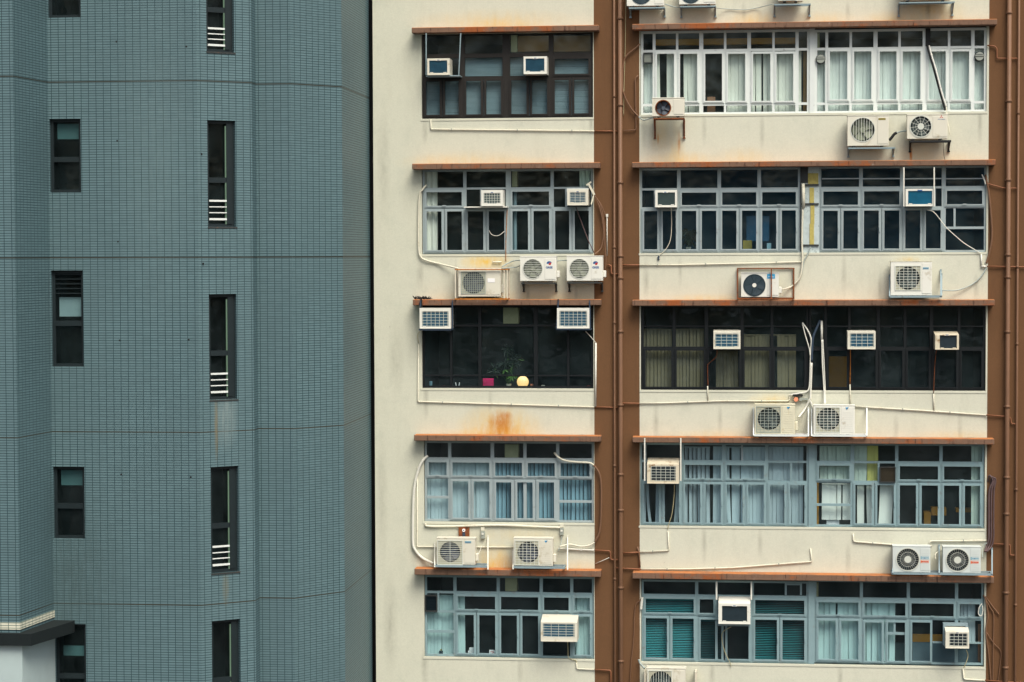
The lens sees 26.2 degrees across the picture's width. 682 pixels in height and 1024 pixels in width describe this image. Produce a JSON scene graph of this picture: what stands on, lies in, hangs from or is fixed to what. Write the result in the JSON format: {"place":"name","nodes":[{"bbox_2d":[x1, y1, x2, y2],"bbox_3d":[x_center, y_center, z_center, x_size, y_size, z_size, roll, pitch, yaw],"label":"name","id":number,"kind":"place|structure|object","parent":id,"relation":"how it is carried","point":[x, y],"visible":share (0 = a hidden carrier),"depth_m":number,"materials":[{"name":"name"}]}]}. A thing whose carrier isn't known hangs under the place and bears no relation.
{"place":"outdoors","nodes":[
{"label":"outdoors","id":0,"kind":"place"},
{"bbox_2d":[0,0,372,681],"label":"grey tower","id":1,"kind":"structure","parent":0,"point":[184,364],"depth_m":50.50,"materials":[{"name":"blue tile"}]},
{"bbox_2d":[49,0,80,17],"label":"window","id":2,"kind":"structure","parent":1,"relation":"in","point":[57,8],"depth_m":51.77,"materials":[{"name":"black glass"}]},
{"bbox_2d":[50,119,80,191],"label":"window","id":3,"kind":"structure","parent":1,"relation":"in","point":[65,133],"depth_m":51.79,"materials":[{"name":"black glass"}]},
{"bbox_2d":[52,270,83,366],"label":"window","id":4,"kind":"structure","parent":1,"relation":"in","point":[67,285],"depth_m":51.88,"materials":[{"name":"black glass"}]},
{"bbox_2d":[54,466,84,537],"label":"window","id":5,"kind":"structure","parent":1,"relation":"in","point":[69,495],"depth_m":52.07,"materials":[{"name":"black glass"}]},
{"bbox_2d":[56,624,85,681],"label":"window","id":6,"kind":"structure","parent":1,"relation":"in","point":[70,648],"depth_m":52.27,"materials":[{"name":"black glass"}]},
{"bbox_2d":[206,0,235,53],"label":"window","id":7,"kind":"structure","parent":1,"relation":"in","point":[219,38],"depth_m":50.33,"materials":[{"name":"black glass"}]},
{"bbox_2d":[207,120,236,227],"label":"window","id":8,"kind":"structure","parent":1,"relation":"in","point":[220,134],"depth_m":50.53,"materials":[{"name":"black glass"}]},
{"bbox_2d":[209,294,238,401],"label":"window","id":9,"kind":"structure","parent":1,"relation":"in","point":[222,380],"depth_m":50.69,"materials":[{"name":"black glass"}]},
{"bbox_2d":[211,466,239,574],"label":"window","id":10,"kind":"structure","parent":1,"relation":"in","point":[223,479],"depth_m":50.84,"materials":[{"name":"black glass"}]},
{"bbox_2d":[212,619,238,681],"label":"window","id":11,"kind":"structure","parent":1,"relation":"in","point":[225,633],"depth_m":52.25,"materials":[{"name":"black glass"}]},
{"label":"ground","id":12,"kind":"structure","parent":0,"visible":0},
{"bbox_2d":[369,0,375,681],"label":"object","id":13,"kind":"structure","parent":12,"relation":"on","point":[372,339],"depth_m":56.34,"materials":[{"name":"black concrete"}]},
{"bbox_2d":[372,0,1023,681],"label":"cream building","id":14,"kind":"structure","parent":12,"relation":"on","point":[722,170],"depth_m":55.15,"materials":[{"name":"paint"}]},
{"bbox_2d":[425,172,437,249],"bbox_3d":[-2.061,-3.284,55.671,0.356,2.041,0.059,0,2,0],"label":"curtain","id":15,"kind":"object","parent":14,"relation":"hanging from","point":[432,217],"visible":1,"depth_m":55.67,"materials":[{"name":"fabric"}]},
{"bbox_2d":[420,308,453,328],"bbox_3d":[-1.896,-0.578,55.376,0.797,0.517,0.552,0,2,6],"label":"window air conditioner","id":16,"kind":"object","parent":14,"relation":"attached to","point":[435,318],"depth_m":55.14,"materials":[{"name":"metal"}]},
{"bbox_2d":[427,594,452,653],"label":"vertical blind","id":17,"kind":"object","parent":14,"relation":"hanging from","point":[437,642],"visible":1,"depth_m":56.08,"materials":[{"name":"fabric"}]},
{"bbox_2d":[427,58,452,75],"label":"window air conditioner","id":18,"kind":"object","parent":14,"relation":"attached to","point":[439,66],"depth_m":54.88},
{"bbox_2d":[426,81,458,114],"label":"venetian blind","id":19,"kind":"object","parent":14,"relation":"attached to","point":[450,98],"visible":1,"depth_m":55.50,"materials":[{"name":"plastic"}]},
{"bbox_2d":[427,462,488,518],"bbox_3d":[-1.346,3.797,55.893,1.673,1.542,0.071,0,2,6],"label":"vertical blind","id":20,"kind":"object","parent":14,"relation":"hanging from","point":[437,487],"visible":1,"depth_m":55.90,"materials":[{"name":"fabric"}]},
{"bbox_2d":[434,535,488,569],"bbox_3d":[-1.282,5.321,55.425,1.448,0.812,0.505,0,2,6],"label":"unit tray","id":21,"kind":"object","parent":14,"relation":"attached to","point":[481,565],"visible":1,"depth_m":55.25,"materials":[{"name":"white metal"}]},
{"bbox_2d":[436,536,478,564],"bbox_3d":[-1.361,5.284,55.402,1.061,0.690,0.332,0,2,6],"label":"outdoor unit","id":22,"kind":"object","parent":21,"relation":"on","point":[456,550],"visible":1,"depth_m":55.27,"materials":[{"name":"metal"}]},
{"bbox_2d":[455,269,509,299],"bbox_3d":[-0.741,-1.424,55.130,1.337,0.764,0.450,0,2,6],"label":"metal cage","id":23,"kind":"object","parent":14,"relation":"on","point":[508,274],"visible":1,"depth_m":54.93,"materials":[{"name":"white paint"}]},
{"bbox_2d":[458,268,503,296],"bbox_3d":[-0.762,-1.460,55.121,1.150,0.724,0.318,0,2,6],"label":"outdoor unit","id":24,"kind":"object","parent":23,"relation":"in","point":[479,282],"visible":1,"depth_m":54.98,"materials":[{"name":"metal"}]},
{"bbox_2d":[481,190,504,205],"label":"window air conditioner","id":25,"kind":"object","parent":14,"relation":"attached to","point":[492,197],"depth_m":54.86,"materials":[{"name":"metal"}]},
{"bbox_2d":[486,343,523,385],"bbox_3d":[-0.170,0.617,55.812,0.976,1.142,0.470,0,2,6],"label":"potted plant","id":26,"kind":"object","parent":14,"relation":"on","point":[513,361],"visible":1,"depth_m":55.81,"materials":[{"name":"green plant"}]},
{"bbox_2d":[422,32,592,118],"bbox_3d":[-0.122,-6.660,55.173,4.293,2.116,0.097,0,2,6],"label":"window","id":27,"kind":"structure","parent":14,"relation":"in","point":[506,111],"depth_m":55.15,"materials":[{"name":"brown metal"}]},
{"bbox_2d":[423,169,592,253],"bbox_3d":[-0.113,-3.255,55.296,4.304,2.116,0.115,0,2,6],"label":"window","id":28,"kind":"structure","parent":14,"relation":"in","point":[508,239],"depth_m":55.28,"materials":[{"name":"grey metal"}]},
{"bbox_2d":[423,305,592,387],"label":"window","id":29,"kind":"structure","parent":14,"relation":"in","point":[479,325],"depth_m":55.43,"materials":[{"name":"black metal"}]},
{"bbox_2d":[425,441,593,522],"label":"window","id":30,"kind":"structure","parent":14,"relation":"in","point":[492,479],"depth_m":55.54,"materials":[{"name":"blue metal"}]},
{"bbox_2d":[425,575,593,658],"bbox_3d":[-0.071,6.978,55.693,4.299,2.065,0.115,0,2,6],"label":"window","id":31,"kind":"structure","parent":14,"relation":"in","point":[497,594],"depth_m":55.67,"materials":[{"name":"blue metal"}]},
{"bbox_2d":[465,57,587,117],"bbox_3d":[0.392,-6.378,55.263,3.201,1.546,0.040,0,2,6],"label":"venetian blind","id":32,"kind":"object","parent":14,"relation":"hanging from","point":[490,94],"visible":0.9,"depth_m":55.28,"materials":[{"name":"plastic"}]},
{"bbox_2d":[518,35,548,52],"bbox_3d":[0.562,-7.466,55.303,0.827,0.400,0.200,0,2,6],"label":"wooden pelmet","id":33,"kind":"object","parent":14,"relation":"attached to","point":[533,43],"visible":1,"depth_m":55.20,"materials":[{"name":"brown wood"}]},
{"bbox_2d":[524,56,548,75],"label":"window air conditioner","id":34,"kind":"object","parent":14,"relation":"attached to","point":[536,65],"depth_m":54.62,"materials":[{"name":"plastic"}]},
{"bbox_2d":[521,282,557,291],"bbox_3d":[0.681,-1.343,54.990,0.880,0.241,0.470,0,2,6],"label":"wall bracket","id":35,"kind":"object","parent":14,"relation":"attached to","point":[524,283],"depth_m":55.00,"materials":[{"name":"metal"}]},
{"bbox_2d":[520,256,559,281],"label":"outdoor unit","id":36,"kind":"object","parent":35,"relation":"on","point":[538,268],"visible":1,"depth_m":54.76,"materials":[{"name":"metal"}]},
{"bbox_2d":[512,535,567,569],"bbox_3d":[0.706,5.306,55.212,1.451,0.820,0.505,0,2,6],"label":"unit tray","id":37,"kind":"object","parent":14,"relation":"attached to","point":[559,566],"visible":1,"depth_m":55.04,"materials":[{"name":"white metal"}]},
{"bbox_2d":[513,536,556,565],"bbox_3d":[0.579,5.279,55.196,1.068,0.718,0.331,0,2,6],"label":"outdoor unit","id":38,"kind":"object","parent":37,"relation":"on","point":[533,550],"visible":1,"depth_m":55.06,"materials":[{"name":"metal"}]},
{"bbox_2d":[495,463,591,519],"bbox_3d":[0.789,3.785,55.667,2.478,1.536,0.119,0,2,6],"label":"vertical blind","id":39,"kind":"object","parent":14,"relation":"hanging from","point":[583,489],"visible":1,"depth_m":55.65,"materials":[{"name":"fabric"}]},
{"bbox_2d":[541,614,578,641],"bbox_3d":[1.204,7.206,55.351,0.923,0.625,0.552,0,2,6],"label":"window air conditioner","id":40,"kind":"object","parent":14,"relation":"attached to","point":[559,627],"depth_m":55.13,"materials":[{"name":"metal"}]},
{"bbox_2d":[554,35,590,52],"bbox_3d":[1.498,-7.453,55.204,0.995,0.399,0.200,0,2,6],"label":"wooden pelmet","id":41,"kind":"object","parent":14,"relation":"attached to","point":[581,43],"visible":1,"depth_m":55.10,"materials":[{"name":"brown wood"}]},
{"bbox_2d":[557,307,590,327],"bbox_3d":[1.551,-0.578,55.009,0.816,0.508,0.552,0,2,6],"label":"window air conditioner","id":42,"kind":"object","parent":14,"relation":"attached to","point":[574,317],"depth_m":54.77,"materials":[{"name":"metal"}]},
{"bbox_2d":[575,598,589,654],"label":"curtain","id":43,"kind":"object","parent":14,"relation":"attached to","point":[582,644],"visible":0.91,"depth_m":55.68,"materials":[{"name":"fabric"}]},
{"bbox_2d":[567,282,603,291],"bbox_3d":[1.827,-1.345,54.868,0.886,0.250,0.470,0,2,6],"label":"wall bracket","id":44,"kind":"object","parent":14,"relation":"attached to","point":[568,283],"depth_m":54.67,"materials":[{"name":"metal"}]},
{"bbox_2d":[566,256,605,281],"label":"outdoor unit","id":45,"kind":"object","parent":44,"relation":"on","point":[585,268],"visible":1,"depth_m":54.64,"materials":[{"name":"metal"}]},
{"bbox_2d":[613,0,615,681],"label":"drainpipe","id":46,"kind":"object","parent":14,"relation":"attached to","point":[614,342],"visible":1,"depth_m":55.00,"materials":[{"name":"metal"}]},
{"bbox_2d":[617,0,623,681],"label":"drainpipe","id":47,"kind":"object","parent":14,"relation":"attached to","point":[620,277],"visible":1,"depth_m":54.91,"materials":[{"name":"metal"}]},
{"bbox_2d":[644,63,652,112],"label":"vertical blind","id":48,"kind":"object","parent":14,"relation":"attached to","point":[648,82],"visible":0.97,"depth_m":54.98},
{"bbox_2d":[647,458,679,483],"bbox_3d":[3.780,3.235,54.921,0.801,0.598,0.552,0,2,6],"label":"window air conditioner","id":49,"kind":"object","parent":14,"relation":"attached to","point":[663,470],"depth_m":54.69,"materials":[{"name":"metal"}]},
{"bbox_2d":[657,54,673,97],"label":"vertical blind","id":50,"kind":"object","parent":14,"relation":"attached to","point":[670,75],"visible":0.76,"depth_m":54.93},
{"bbox_2d":[647,665,685,681],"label":"outdoor unit","id":51,"kind":"object","parent":14,"relation":"attached to","point":[657,673],"visible":1,"depth_m":54.84,"materials":[{"name":"metal"}]},
{"bbox_2d":[655,190,677,207],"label":"window air conditioner","id":52,"kind":"object","parent":14,"relation":"attached to","point":[666,198],"depth_m":54.41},
{"bbox_2d":[653,118,685,138],"bbox_3d":[3.889,-5.260,54.414,0.786,0.482,0.630,0,2,6],"label":"wall bracket","id":53,"kind":"object","parent":14,"relation":"attached to","point":[655,119],"depth_m":54.51,"materials":[{"name":"metal"}]},
{"bbox_2d":[652,97,684,117],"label":"outdoor unit","id":54,"kind":"object","parent":53,"relation":"on","point":[669,107],"visible":1,"depth_m":54.11,"materials":[{"name":"metal"}]},
{"bbox_2d":[646,599,693,657],"bbox_3d":[3.944,7.293,55.420,1.277,1.616,0.040,0,2,6],"label":"venetian blind","id":55,"kind":"object","parent":14,"relation":"hanging from","point":[649,600],"visible":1,"depth_m":55.41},
{"bbox_2d":[644,329,703,386],"bbox_3d":[4.054,0.453,55.185,1.524,1.519,0.089,0,2,6],"label":"vertical blind","id":56,"kind":"object","parent":14,"relation":"attached to","point":[659,375],"visible":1,"depth_m":55.18,"materials":[{"name":"fabric"}]},
{"bbox_2d":[684,54,698,112],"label":"curtain","id":57,"kind":"object","parent":14,"relation":"attached to","point":[690,68],"visible":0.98,"depth_m":54.86,"materials":[{"name":"fabric"}]},
{"bbox_2d":[684,446,709,522],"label":"vertical blind","id":58,"kind":"object","parent":14,"relation":"hanging from","point":[693,487],"visible":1,"depth_m":55.24,"materials":[{"name":"fabric"}]},
{"bbox_2d":[713,446,721,522],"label":"curtain","id":59,"kind":"object","parent":14,"relation":"hanging from","point":[717,452],"visible":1,"depth_m":55.20,"materials":[{"name":"fabric"}]},
{"bbox_2d":[640,167,799,252],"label":"window","id":60,"kind":"structure","parent":14,"relation":"in","point":[718,207],"depth_m":54.70,"materials":[{"name":"grey metal"}]},
{"bbox_2d":[640,443,808,526],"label":"window","id":61,"kind":"structure","parent":14,"relation":"in","point":[723,481],"depth_m":54.94,"materials":[{"name":"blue metal"}]},
{"bbox_2d":[642,306,807,389],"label":"window","id":62,"kind":"structure","parent":14,"relation":"in","point":[674,349],"depth_m":54.84,"materials":[{"name":"black metal"}]},
{"bbox_2d":[642,579,807,663],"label":"window","id":63,"kind":"structure","parent":14,"relation":"in","point":[697,616],"depth_m":55.12,"materials":[{"name":"blue metal"}]},
{"bbox_2d":[656,37,794,45],"bbox_3d":[5.325,-7.466,54.896,3.491,0.149,0.200,0,2,6],"label":"wooden pelmet","id":64,"kind":"object","parent":14,"relation":"attached to","point":[719,41],"visible":1,"depth_m":54.82,"materials":[{"name":"orange wood"}]},
{"bbox_2d":[641,29,809,114],"bbox_3d":[5.283,-6.664,54.596,4.165,2.084,0.097,0,2,6],"label":"window","id":65,"kind":"structure","parent":14,"relation":"in","point":[700,52],"depth_m":54.56,"materials":[{"name":"metal"}]},
{"bbox_2d":[716,351,737,386],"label":"vertical blind","id":66,"kind":"object","parent":14,"relation":"hanging from","point":[727,366],"visible":1,"depth_m":55.05,"materials":[{"name":"fabric"}]},
{"bbox_2d":[713,330,740,348],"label":"window air conditioner","id":67,"kind":"object","parent":14,"relation":"attached to","point":[726,339],"depth_m":54.39,"materials":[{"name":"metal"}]},
{"bbox_2d":[718,596,750,623],"bbox_3d":[5.548,6.701,54.868,0.798,0.629,0.552,0,2,6],"label":"window air conditioner","id":68,"kind":"object","parent":14,"relation":"attached to","point":[734,609],"depth_m":54.64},
{"bbox_2d":[727,51,746,111],"bbox_3d":[5.594,-6.443,54.747,0.518,1.538,0.062,0,2,6],"label":"curtain","id":69,"kind":"object","parent":14,"relation":"attached to","point":[736,77],"visible":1,"depth_m":54.75,"materials":[{"name":"fabric"}]},
{"bbox_2d":[726,446,764,523],"bbox_3d":[5.847,3.622,55.116,0.990,1.962,0.064,0,2,6],"label":"vertical blind","id":70,"kind":"object","parent":14,"relation":"hanging from","point":[755,503],"visible":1,"depth_m":55.11,"materials":[{"name":"fabric"}]},
{"bbox_2d":[746,216,768,240],"bbox_3d":[6.180,-2.826,55.314,0.570,0.633,0.050,0,2,6],"label":"blue board","id":71,"kind":"object","parent":14,"relation":"on","point":[750,227],"visible":0.84,"depth_m":55.30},
{"bbox_2d":[751,51,771,111],"bbox_3d":[6.214,-6.435,54.683,0.539,1.536,0.066,0,2,6],"label":"curtain","id":72,"kind":"object","parent":14,"relation":"hanging from","point":[757,73],"visible":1,"depth_m":54.68,"materials":[{"name":"fabric"}]},
{"bbox_2d":[737,268,794,298],"bbox_3d":[6.270,-1.423,54.378,1.408,0.770,0.460,0,2,6],"label":"metal cage","id":73,"kind":"object","parent":14,"relation":"on","point":[771,285],"visible":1,"depth_m":54.15,"materials":[{"name":"metal"}]},
{"bbox_2d":[741,272,781,297],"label":"outdoor unit","id":74,"kind":"object","parent":73,"relation":"in","point":[755,284],"visible":1,"depth_m":54.25,"materials":[{"name":"metal"}]},
{"bbox_2d":[744,334,795,386],"bbox_3d":[6.437,0.521,54.931,1.301,1.372,0.067,0,2,6],"label":"curtain","id":75,"kind":"object","parent":14,"relation":"hanging from","point":[757,368],"visible":1,"depth_m":54.92,"materials":[{"name":"fabric"}]},
{"bbox_2d":[755,600,803,659],"bbox_3d":[6.729,7.254,55.122,1.323,1.607,0.040,0,2,6],"label":"venetian blind","id":76,"kind":"object","parent":14,"relation":"hanging from","point":[770,657],"visible":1,"depth_m":55.13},
{"bbox_2d":[753,407,808,436],"bbox_3d":[6.662,2.000,54.463,1.392,0.698,0.474,0,2,6],"label":"unit tray","id":77,"kind":"object","parent":14,"relation":"attached to","point":[799,434],"visible":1,"depth_m":54.29,"materials":[{"name":"metal"}]},
{"bbox_2d":[754,403,797,433],"bbox_3d":[6.539,1.932,54.459,1.069,0.762,0.331,0,2,6],"label":"outdoor unit","id":78,"kind":"object","parent":77,"relation":"on","point":[774,418],"visible":1,"depth_m":54.32,"materials":[{"name":"metal"}]},
{"bbox_2d":[769,446,802,522],"bbox_3d":[6.851,3.614,55.011,0.858,1.958,0.068,0,2,6],"label":"vertical blind","id":79,"kind":"object","parent":14,"relation":"hanging from","point":[779,471],"visible":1,"depth_m":55.01,"materials":[{"name":"fabric"}]},
{"bbox_2d":[775,51,800,111],"bbox_3d":[6.850,-6.428,54.615,0.664,1.535,0.065,0,2,6],"label":"curtain","id":80,"kind":"object","parent":14,"relation":"hanging from","point":[784,77],"visible":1,"depth_m":54.62,"materials":[{"name":"fabric"}]},
{"bbox_2d":[820,446,849,478],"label":"vertical blind","id":81,"kind":"object","parent":14,"relation":"hanging from","point":[834,453],"visible":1,"depth_m":54.85,"materials":[{"name":"fabric"}]},
{"bbox_2d":[822,483,849,519],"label":"vertical blind","id":82,"kind":"object","parent":14,"relation":"attached to","point":[831,492],"visible":1,"depth_m":54.89,"materials":[{"name":"fabric"}]},
{"bbox_2d":[818,602,857,658],"bbox_3d":[8.161,7.280,55.018,1.070,1.520,0.074,0,2,6],"label":"curtain","id":83,"kind":"object","parent":14,"relation":"hanging from","point":[827,639],"visible":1,"depth_m":55.02,"materials":[{"name":"fabric"}]},
{"bbox_2d":[829,356,846,386],"bbox_3d":[8.309,0.809,56.085,0.464,0.837,0.050,0,2,6],"label":"orange door","id":84,"kind":"structure","parent":14,"relation":"attached to","point":[837,371],"depth_m":56.06,"materials":[{"name":"brown wood"}]},
{"bbox_2d":[811,406,867,436],"bbox_3d":[8.082,1.980,54.311,1.401,0.728,0.475,0,2,6],"label":"unit tray","id":85,"kind":"object","parent":14,"relation":"attached to","point":[844,435],"visible":1,"depth_m":54.15,"materials":[{"name":"metal"}]},
{"bbox_2d":[813,404,854,434],"bbox_3d":[7.947,1.939,54.309,1.020,0.745,0.331,0,2,6],"label":"outdoor unit","id":86,"kind":"object","parent":85,"relation":"on","point":[833,418],"visible":1,"depth_m":54.17,"materials":[{"name":"metal"}]},
{"bbox_2d":[854,445,866,480],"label":"vertical blind","id":87,"kind":"object","parent":14,"relation":"attached to","point":[860,469],"visible":1,"depth_m":54.78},
{"bbox_2d":[847,330,875,348],"bbox_3d":[8.611,-0.035,54.277,0.688,0.452,0.552,0,2,6],"label":"window air conditioner","id":88,"kind":"object","parent":14,"relation":"attached to","point":[861,339],"depth_m":54.04,"materials":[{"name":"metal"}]},
{"bbox_2d":[857,485,871,522],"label":"vertical blind","id":89,"kind":"object","parent":14,"relation":"attached to","point":[860,503],"visible":1,"depth_m":54.83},
{"bbox_2d":[847,147,894,157],"bbox_3d":[8.817,-4.627,53.994,1.151,0.227,0.470,0,2,6],"label":"wall bracket","id":90,"kind":"object","parent":14,"relation":"attached to","point":[892,148],"depth_m":53.77,"materials":[{"name":"grey metal"}]},
{"bbox_2d":[847,115,888,146],"bbox_3d":[8.722,-5.143,53.922,1.012,0.765,0.326,0,2,6],"label":"outdoor unit","id":91,"kind":"object","parent":90,"relation":"on","point":[867,130],"visible":1,"depth_m":53.79,"materials":[{"name":"metal"}]},
{"bbox_2d":[864,603,894,660],"bbox_3d":[9.169,7.263,54.906,0.780,1.517,0.076,0,2,6],"label":"curtain","id":92,"kind":"object","parent":14,"relation":"attached to","point":[873,641],"visible":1,"depth_m":54.90,"materials":[{"name":"fabric"}]},
{"bbox_2d":[878,485,892,523],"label":"curtain","id":93,"kind":"object","parent":14,"relation":"attached to","point":[885,504],"visible":1,"depth_m":54.77,"materials":[{"name":"fabric"}]},
{"bbox_2d":[809,306,984,390],"bbox_3d":[9.516,0.183,54.413,4.297,2.082,0.097,0,2,6],"label":"window","id":94,"kind":"structure","parent":14,"relation":"in","point":[904,349],"depth_m":54.37,"materials":[{"name":"black metal"}]},
{"bbox_2d":[814,581,983,664],"bbox_3d":[9.607,6.988,54.661,4.153,2.077,0.115,0,2,6],"label":"window","id":95,"kind":"structure","parent":14,"relation":"in","point":[907,619],"depth_m":54.66,"materials":[{"name":"blue metal"}]},
{"bbox_2d":[815,444,983,527],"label":"window","id":96,"kind":"structure","parent":14,"relation":"in","point":[940,482],"depth_m":54.48,"materials":[{"name":"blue metal"}]},
{"bbox_2d":[817,48,983,110],"bbox_3d":[9.600,-6.458,54.321,4.135,1.522,0.068,0,2,6],"label":"curtain","id":97,"kind":"object","parent":14,"relation":"attached to","point":[911,74],"visible":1,"depth_m":54.32,"materials":[{"name":"fabric"}]},
{"bbox_2d":[815,27,986,112],"bbox_3d":[9.555,-6.651,54.141,4.173,2.061,0.097,0,2,6],"label":"window","id":98,"kind":"structure","parent":14,"relation":"in","point":[875,100],"depth_m":54.12,"materials":[{"name":"metal"}]},
{"bbox_2d":[819,166,985,251],"bbox_3d":[9.626,-3.251,54.258,4.066,2.120,0.115,0,2,6],"label":"window","id":99,"kind":"structure","parent":14,"relation":"in","point":[860,207],"depth_m":54.25,"materials":[{"name":"grey metal"}]},
{"bbox_2d":[888,269,941,297],"bbox_3d":[9.907,-1.413,53.978,1.327,0.691,0.484,0,2,6],"label":"unit tray","id":100,"kind":"object","parent":14,"relation":"attached to","point":[915,296],"visible":1,"depth_m":53.83,"materials":[{"name":"white metal"}]},
{"bbox_2d":[890,261,931,295],"bbox_3d":[9.788,-1.535,53.978,1.011,0.861,0.328,0,2,6],"label":"outdoor unit","id":101,"kind":"object","parent":100,"relation":"on","point":[910,277],"visible":1,"depth_m":53.84,"materials":[{"name":"metal"}]},
{"bbox_2d":[903,167,934,205],"bbox_3d":[9.936,-3.764,53.704,0.764,0.960,0.030,0,2,6],"label":"hanging frame","id":102,"kind":"object","parent":14,"relation":"hanging from","point":[904,186],"visible":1,"depth_m":53.72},
{"bbox_2d":[904,189,933,206],"bbox_3d":[9.990,-3.515,53.994,0.697,0.424,0.552,0,2,6],"label":"window air conditioner","id":103,"kind":"object","parent":102,"relation":"attached to","point":[919,197],"depth_m":53.76,"materials":[{"name":"plastic"}]},
{"bbox_2d":[909,140,950,152],"bbox_3d":[10.229,-4.765,53.838,1.000,0.275,0.470,0,2,6],"label":"wall bracket","id":104,"kind":"object","parent":14,"relation":"attached to","point":[930,141],"depth_m":53.65,"materials":[{"name":"black metal"}]},
{"bbox_2d":[906,114,947,139],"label":"outdoor unit","id":105,"kind":"object","parent":104,"relation":"on","point":[926,126],"visible":1,"depth_m":53.62,"materials":[{"name":"metal"}]},
{"bbox_2d":[890,544,992,575],"bbox_3d":[10.595,5.384,54.162,2.494,0.692,0.504,0,2,6],"label":"unit tray","id":106,"kind":"object","parent":14,"relation":"attached to","point":[940,572],"visible":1,"depth_m":54.02,"materials":[{"name":"grey metal"}]},
{"bbox_2d":[892,544,930,572],"bbox_3d":[9.835,5.361,54.213,0.928,0.666,0.328,0,2,6],"label":"outdoor unit","id":107,"kind":"object","parent":106,"relation":"on","point":[910,557],"visible":1,"depth_m":54.09,"materials":[{"name":"metal"}]},
{"bbox_2d":[942,545,980,572],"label":"outdoor unit","id":108,"kind":"object","parent":106,"relation":"on","point":[961,558],"visible":1,"depth_m":53.95,"materials":[{"name":"metal"}]},
{"bbox_2d":[912,642,978,662],"bbox_3d":[10.834,7.778,54.967,1.643,0.492,0.080,0,2,6],"label":"desk partition","id":109,"kind":"object","parent":14,"relation":"on","point":[940,652],"visible":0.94,"depth_m":54.94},
{"bbox_2d":[933,331,958,349],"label":"window air conditioner","id":110,"kind":"object","parent":14,"relation":"attached to","point":[945,340],"depth_m":53.83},
{"bbox_2d":[944,626,968,648],"bbox_3d":[10.970,7.270,54.312,0.579,0.547,0.552,0,2,6],"label":"window air conditioner","id":111,"kind":"object","parent":14,"relation":"attached to","point":[957,637],"depth_m":54.08,"materials":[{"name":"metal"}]},
{"bbox_2d":[971,446,981,523],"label":"vertical blind","id":112,"kind":"object","parent":14,"relation":"hanging from","point":[976,453],"visible":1,"depth_m":54.51,"materials":[{"name":"fabric"}]},
{"bbox_2d":[1002,0,1012,681],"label":"drainpipe","id":113,"kind":"object","parent":14,"relation":"attached to","point":[1007,331],"visible":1,"depth_m":53.89,"materials":[{"name":"metal"}]},
{"bbox_2d":[1014,0,1019,681],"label":"drainpipe","id":114,"kind":"object","parent":14,"relation":"attached to","point":[1016,343],"visible":1,"depth_m":53.94,"materials":[{"name":"metal"}]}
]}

